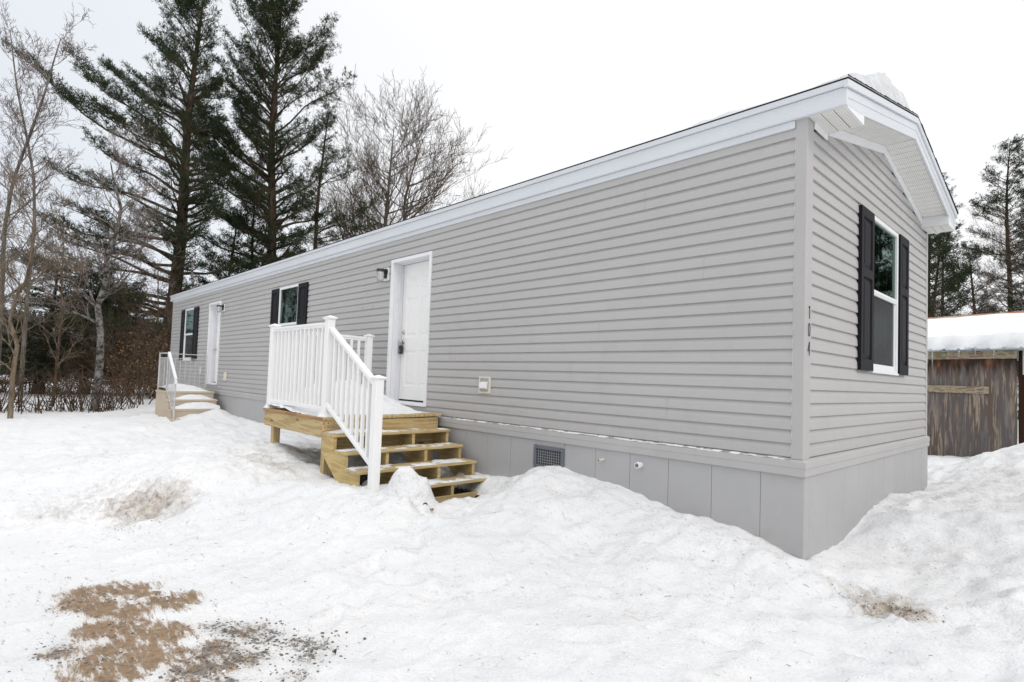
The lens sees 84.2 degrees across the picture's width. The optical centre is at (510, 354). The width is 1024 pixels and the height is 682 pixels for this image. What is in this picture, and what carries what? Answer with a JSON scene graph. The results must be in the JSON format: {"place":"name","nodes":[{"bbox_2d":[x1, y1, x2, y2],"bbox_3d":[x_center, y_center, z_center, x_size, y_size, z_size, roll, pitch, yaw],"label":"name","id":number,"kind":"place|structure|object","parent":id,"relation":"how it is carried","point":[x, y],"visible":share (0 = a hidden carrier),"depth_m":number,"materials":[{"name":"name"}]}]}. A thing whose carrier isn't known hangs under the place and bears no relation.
{"place":"outdoors","nodes":[
{"label":"outdoors","id":0,"kind":"place"},
{"bbox_2d":[0,374,1023,681],"bbox_3d":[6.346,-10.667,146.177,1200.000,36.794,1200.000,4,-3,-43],"label":"snow ground","id":1,"kind":"structure","parent":0,"point":[408,608],"depth_m":3.95,"materials":[{"name":"white snow"}]},
{"bbox_2d":[3,331,67,388],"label":"bare shrub","id":2,"kind":"object","parent":1,"relation":"on","point":[34,351],"visible":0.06,"depth_m":28.96,"materials":[{"name":"brown plant"}]},
{"bbox_2d":[0,315,73,392],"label":"bare shrub","id":3,"kind":"object","parent":1,"relation":"on","point":[4,386],"visible":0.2,"depth_m":25.97,"materials":[{"name":"brown plant"}]},
{"bbox_2d":[0,0,82,399],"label":"birch tree","id":4,"kind":"object","parent":1,"relation":"on","point":[23,343],"visible":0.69,"depth_m":20.23,"materials":[{"name":"grey plant"}]},
{"bbox_2d":[1,298,87,392],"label":"bare shrub","id":5,"kind":"object","parent":1,"relation":"on","point":[37,336],"visible":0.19,"depth_m":26.70,"materials":[{"name":"brown plant"}]},
{"bbox_2d":[0,162,94,418],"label":"bare tree","id":6,"kind":"object","parent":1,"relation":"on","point":[10,326],"visible":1,"depth_m":14.52,"materials":[{"name":"brown plant"}]},
{"bbox_2d":[3,341,93,392],"bbox_3d":[-21.069,0.733,26.247,3.534,3.090,4.494,1,-3,27],"label":"bare shrub","id":7,"kind":"object","parent":1,"relation":"on","point":[53,365],"visible":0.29,"depth_m":25.93,"materials":[{"name":"brown plant"}]},
{"bbox_2d":[0,3,97,365],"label":"birch tree","id":8,"kind":"object","parent":1,"relation":"on","point":[9,195],"visible":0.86,"depth_m":16.16,"materials":[{"name":"grey plant"}]},
{"bbox_2d":[14,214,96,405],"bbox_3d":[-15.226,-1.366,19.019,2.442,7.275,3.446,3,-2,-13],"label":"bare tree","id":9,"kind":"object","parent":1,"relation":"on","point":[59,334],"visible":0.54,"depth_m":18.99,"materials":[{"name":"brown plant"}]},
{"bbox_2d":[0,266,122,393],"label":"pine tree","id":10,"kind":"object","parent":1,"relation":"on","point":[47,334],"visible":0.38,"depth_m":25.64,"materials":[{"name":"green plant"}]},
{"bbox_2d":[1,266,149,392],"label":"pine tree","id":11,"kind":"object","parent":1,"relation":"on","point":[62,330],"visible":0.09,"depth_m":26.64,"materials":[{"name":"green plant"}]},
{"bbox_2d":[0,353,156,413],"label":"undergrowth","id":12,"kind":"object","parent":1,"relation":"on","point":[110,403],"visible":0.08,"depth_m":17.34,"materials":[{"name":"brown plant"}]},
{"bbox_2d":[42,343,139,396],"bbox_3d":[-18.379,0.835,25.130,3.924,3.101,3.638,3,-3,-31],"label":"bare shrub","id":13,"kind":"object","parent":1,"relation":"on","point":[84,371],"visible":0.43,"depth_m":24.68,"materials":[{"name":"brown plant"}]},
{"bbox_2d":[20,310,169,403],"bbox_3d":[-14.688,0.261,21.441,6.488,4.462,5.101,3,-2,-12],"label":"bare shrub","id":14,"kind":"object","parent":1,"relation":"on","point":[130,358],"visible":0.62,"depth_m":21.28,"materials":[{"name":"brown plant"}]},
{"bbox_2d":[20,120,185,411],"bbox_3d":[-12.745,-2.681,17.663,4.417,10.152,5.536,4,-3,-32],"label":"birch tree","id":15,"kind":"object","parent":1,"relation":"on","point":[104,267],"visible":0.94,"depth_m":17.55,"materials":[{"name":"grey plant"}]},
{"bbox_2d":[60,283,148,386],"bbox_3d":[-25.427,-1.222,36.200,5.530,6.673,7.316,4,-3,-39],"label":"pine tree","id":16,"kind":"object","parent":1,"relation":"on","point":[110,331],"visible":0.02,"depth_m":36.00,"materials":[{"name":"green plant"}]},
{"bbox_2d":[65,322,161,395],"bbox_3d":[-18.223,0.522,26.682,4.773,4.401,5.819,3,-3,-29],"label":"bare shrub","id":17,"kind":"object","parent":1,"relation":"on","point":[116,354],"visible":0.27,"depth_m":25.97,"materials":[{"name":"brown plant"}]},
{"bbox_2d":[56,284,178,404],"bbox_3d":[-13.093,-0.292,21.018,5.939,5.212,5.685,4,-3,-38],"label":"bare shrub","id":18,"kind":"object","parent":1,"relation":"on","point":[144,344],"visible":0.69,"depth_m":20.83,"materials":[{"name":"brown plant"}]},
{"bbox_2d":[0,0,247,396],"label":"pine tree","id":19,"kind":"object","parent":1,"relation":"on","point":[182,233],"visible":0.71,"depth_m":26.84,"materials":[{"name":"green plant"}]},
{"bbox_2d":[85,280,165,393],"bbox_3d":[-19.115,-0.901,29.356,6.828,5.910,5.161,3,-3,-20],"label":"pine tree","id":20,"kind":"object","parent":1,"relation":"on","point":[129,333],"visible":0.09,"depth_m":28.94,"materials":[{"name":"green plant"}]},
{"bbox_2d":[82,321,168,393],"bbox_3d":[-16.946,0.473,27.351,5.175,4.772,6.310,3,-3,-19],"label":"leafy shrub","id":21,"kind":"object","parent":1,"relation":"on","point":[142,352],"visible":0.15,"depth_m":26.12,"materials":[{"name":"brown plant"}]},
{"bbox_2d":[85,344,167,398],"bbox_3d":[-16.007,0.961,24.327,3.593,2.868,3.332,2,-2,2],"label":"leafy shrub","id":22,"kind":"object","parent":1,"relation":"on","point":[144,384],"visible":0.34,"depth_m":24.25,"materials":[{"name":"brown plant"}]},
{"bbox_2d":[103,275,156,395],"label":"pine tree","id":23,"kind":"object","parent":1,"relation":"on","point":[140,290],"visible":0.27,"depth_m":26.97,"materials":[{"name":"green plant"}]},
{"bbox_2d":[89,332,170,397],"bbox_3d":[-15.786,0.621,25.446,4.371,3.823,5.560,0,-3,39],"label":"leafy shrub","id":24,"kind":"object","parent":1,"relation":"on","point":[141,365],"visible":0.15,"depth_m":25.13,"materials":[{"name":"brown plant"}]},
{"bbox_2d":[118,242,181,398],"bbox_3d":[-15.721,-1.320,24.991,3.649,7.703,2.586,2,-2,-3],"label":"bare tree","id":25,"kind":"object","parent":1,"relation":"on","point":[157,306],"visible":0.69,"depth_m":25.04,"materials":[{"name":"plant"}]},
{"bbox_2d":[155,352,217,421],"bbox_3d":[-7.680,0.929,13.596,1.111,1.954,1.706,4,-3,-43],"label":"concrete stoop","id":26,"kind":"object","parent":1,"relation":"on","point":[166,400],"visible":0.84,"depth_m":13.30,"materials":[{"name":"beige concrete"}]},
{"bbox_2d":[161,383,206,390],"bbox_3d":[-7.921,0.788,13.878,1.025,0.167,0.825,4,-3,-43],"label":"snow heap","id":27,"kind":"object","parent":26,"relation":"on","point":[182,387],"visible":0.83,"depth_m":13.55,"materials":[{"name":"white snow"}]},
{"bbox_2d":[175,394,211,399],"bbox_3d":[-7.553,0.996,13.475,1.025,0.112,0.275,4,-3,-43],"label":"snow heap","id":28,"kind":"object","parent":26,"relation":"on","point":[193,397],"visible":0.88,"depth_m":13.41,"materials":[{"name":"white snow"}]},
{"bbox_2d":[170,402,219,408],"bbox_3d":[-7.381,1.178,13.278,1.025,0.151,0.275,4,-3,-43],"label":"snow heap","id":29,"kind":"object","parent":26,"relation":"on","point":[197,405],"visible":0.92,"depth_m":13.26,"materials":[{"name":"white snow"}]},
{"bbox_2d":[7,591,365,681],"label":"gravel","id":30,"kind":"structure","parent":1,"relation":"on","point":[234,657],"depth_m":2.97,"materials":[{"name":"stone"}]},
{"bbox_2d":[191,259,194,287],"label":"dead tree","id":31,"kind":"object","parent":1,"relation":"on","point":[192,278],"visible":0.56,"depth_m":23.94,"materials":[{"name":"grey plant"}]},
{"bbox_2d":[187,201,261,285],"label":"pine tree","id":32,"kind":"object","parent":1,"relation":"on","point":[206,247],"visible":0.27,"depth_m":30.12,"materials":[{"name":"green plant"}]},
{"bbox_2d":[216,153,285,272],"bbox_3d":[-15.196,-5.041,33.299,3.520,14.798,3.850,2,-2,-5],"label":"pine tree","id":33,"kind":"object","parent":1,"relation":"on","point":[251,214],"visible":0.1,"depth_m":33.23,"materials":[{"name":"green plant"}]},
{"bbox_2d":[164,0,357,301],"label":"pine tree","id":34,"kind":"object","parent":1,"relation":"on","point":[269,143],"visible":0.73,"depth_m":30.82,"materials":[{"name":"green plant"}]},
{"bbox_2d":[279,99,391,251],"bbox_3d":[-10.479,-6.273,33.205,7.214,17.612,4.530,2,-2,0],"label":"pine tree","id":35,"kind":"object","parent":1,"relation":"on","point":[317,240],"visible":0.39,"depth_m":33.40,"materials":[{"name":"green plant"}]},
{"bbox_2d":[300,148,415,249],"bbox_3d":[-10.107,-5.549,37.869,9.098,17.436,8.194,2,-2,0],"label":"bare tree","id":36,"kind":"object","parent":1,"relation":"on","point":[351,199],"visible":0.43,"depth_m":38.55,"materials":[{"name":"grey plant"}]},
{"bbox_2d":[283,63,464,240],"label":"bare tree","id":37,"kind":"object","parent":1,"relation":"on","point":[389,186],"visible":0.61,"depth_m":40.36,"materials":[{"name":"grey plant"}]},
{"bbox_2d":[263,315,486,502],"bbox_3d":[-1.706,0.669,7.029,1.622,2.151,2.836,4,-3,-43],"label":"wooden porch","id":38,"kind":"object","parent":1,"relation":"on","point":[374,422],"visible":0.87,"depth_m":6.45,"materials":[{"name":"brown wood"}]},
{"bbox_2d":[269,379,429,415],"bbox_3d":[-2.061,0.528,7.437,1.620,0.418,1.710,4,-3,-43],"label":"snow pile","id":39,"kind":"object","parent":38,"relation":"on","point":[391,406],"visible":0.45,"depth_m":7.23,"materials":[{"name":"white snow"}]},
{"bbox_2d":[328,428,447,433],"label":"stair tread","id":40,"kind":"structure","parent":38,"relation":"on","point":[338,431],"depth_m":6.51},
{"bbox_2d":[337,442,451,451],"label":"stair tread","id":41,"kind":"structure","parent":38,"relation":"on","point":[354,449],"depth_m":6.53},
{"bbox_2d":[345,458,466,470],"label":"stair tread","id":42,"kind":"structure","parent":38,"relation":"on","point":[440,461],"depth_m":6.26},
{"bbox_2d":[379,475,485,489],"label":"stair tread","id":43,"kind":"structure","parent":38,"relation":"on","point":[431,482],"depth_m":6.21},
{"bbox_2d":[284,68,512,242],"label":"bare tree","id":44,"kind":"object","parent":1,"relation":"on","point":[437,161],"visible":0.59,"depth_m":41.19,"materials":[{"name":"grey plant"}]},
{"bbox_2d":[0,306,1017,377],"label":"forest","id":45,"kind":"object","parent":1,"relation":"on","point":[31,318],"depth_m":107.88,"materials":[{"name":"black plant"}]},
{"bbox_2d":[3,442,1018,681],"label":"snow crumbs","id":46,"kind":"object","parent":1,"relation":"on","point":[705,644],"visible":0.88,"depth_m":4.15,"materials":[{"name":"white snow"}]},
{"bbox_2d":[81,453,943,621],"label":"soil crumbs","id":47,"kind":"object","parent":1,"relation":"on","point":[288,468],"visible":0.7,"depth_m":3.82,"materials":[{"name":"brown soil"}]},
{"bbox_2d":[168,74,958,559],"bbox_3d":[-2.738,-0.033,12.366,4.434,4.524,19.197,4,-3,-43],"label":"mobile home","id":48,"kind":"object","parent":1,"relation":"on","point":[752,280],"visible":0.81,"depth_m":5.43,"materials":[{"name":"plastic"}]},
{"bbox_2d":[182,308,211,360],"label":"window","id":49,"kind":"structure","parent":48,"relation":"in","point":[189,313],"depth_m":16.39,"materials":[{"name":"white plastic"}]},
{"bbox_2d":[213,313,219,381],"bbox_3d":[-7.535,-0.300,14.708,0.113,2.007,0.819,4,-3,-43],"label":"door","id":50,"kind":"structure","parent":48,"relation":"in","point":[218,313],"depth_m":14.95,"materials":[{"name":"white paint"}]},
{"bbox_2d":[278,284,297,325],"bbox_3d":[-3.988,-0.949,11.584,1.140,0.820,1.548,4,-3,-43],"label":"window","id":51,"kind":"structure","parent":48,"relation":"in","point":[288,296],"depth_m":11.24,"materials":[{"name":"white plastic"}]},
{"bbox_2d":[399,260,428,400],"bbox_3d":[-1.340,-0.351,8.184,0.113,2.007,0.894,4,-3,-43],"label":"door","id":52,"kind":"structure","parent":48,"relation":"in","point":[415,293],"depth_m":8.29,"materials":[{"name":"white paint"}]},
{"bbox_2d":[453,417,790,459],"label":"sill snow","id":53,"kind":"structure","parent":48,"relation":"on","point":[682,445],"depth_m":5.21,"materials":[{"name":"white snow"}]},
{"bbox_2d":[611,72,909,152],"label":"roof snow","id":54,"kind":"structure","parent":48,"relation":"on","point":[881,83],"depth_m":5.06,"materials":[{"name":"white snow"}]},
{"bbox_2d":[869,216,898,375],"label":"window","id":55,"kind":"structure","parent":48,"relation":"in","point":[886,253],"depth_m":5.82,"materials":[{"name":"white plastic"}]},
{"bbox_2d":[936,287,954,315],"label":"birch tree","id":56,"kind":"object","parent":1,"relation":"on","point":[945,304],"visible":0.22,"depth_m":24.94,"materials":[{"name":"grey plant"}]},
{"bbox_2d":[928,232,971,316],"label":"pine tree","id":57,"kind":"object","parent":1,"relation":"on","point":[946,280],"visible":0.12,"depth_m":26.86,"materials":[{"name":"green plant"}]},
{"bbox_2d":[928,232,976,317],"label":"pine tree","id":58,"kind":"object","parent":1,"relation":"on","point":[942,256],"visible":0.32,"depth_m":24.10,"materials":[{"name":"green plant"}]},
{"bbox_2d":[928,172,976,316],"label":"pine tree","id":59,"kind":"object","parent":1,"relation":"on","point":[959,232],"visible":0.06,"depth_m":33.69,"materials":[{"name":"green plant"}]},
{"bbox_2d":[927,311,1023,456],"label":"wooden shed","id":60,"kind":"structure","parent":1,"relation":"on","point":[971,402],"depth_m":12.17,"materials":[{"name":"brown wood"}]},
{"bbox_2d":[956,258,1008,314],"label":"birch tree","id":61,"kind":"object","parent":1,"relation":"on","point":[993,296],"visible":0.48,"depth_m":27.24,"materials":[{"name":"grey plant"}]},
{"bbox_2d":[946,297,1022,389],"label":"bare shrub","id":62,"kind":"object","parent":1,"relation":"on","point":[996,312],"visible":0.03,"depth_m":22.62,"materials":[{"name":"brown plant"}]},
{"bbox_2d":[953,240,1017,361],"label":"pine tree","id":63,"kind":"object","parent":1,"relation":"on","point":[977,251],"visible":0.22,"depth_m":28.96,"materials":[{"name":"green plant"}]},
{"bbox_2d":[956,196,1023,311],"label":"bare tree","id":64,"kind":"object","parent":1,"relation":"on","point":[1012,252],"visible":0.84,"depth_m":34.15,"materials":[{"name":"grey plant"}]},
{"bbox_2d":[965,133,1023,312],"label":"pine tree","id":65,"kind":"object","parent":1,"relation":"on","point":[997,198],"visible":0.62,"depth_m":38.47,"materials":[{"name":"green plant"}]},
{"bbox_2d":[994,150,1023,310],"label":"pine tree","id":66,"kind":"object","parent":1,"relation":"on","point":[1019,191],"visible":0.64,"depth_m":34.71,"materials":[{"name":"green plant"}]},
{"bbox_2d":[0,0,1023,320],"label":"sky","id":67,"kind":"structure","parent":0,"point":[561,84],"materials":[{"name":"white"}]},
{"bbox_2d":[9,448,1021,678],"bbox_3d":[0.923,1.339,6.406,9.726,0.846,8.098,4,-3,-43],"label":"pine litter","id":68,"kind":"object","parent":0,"point":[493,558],"visible":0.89,"depth_m":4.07,"materials":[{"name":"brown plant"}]},
{"bbox_2d":[928,313,1023,350],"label":"roof snow","id":69,"kind":"structure","parent":0,"point":[994,331],"depth_m":12.55,"materials":[{"name":"white snow"}]}
]}

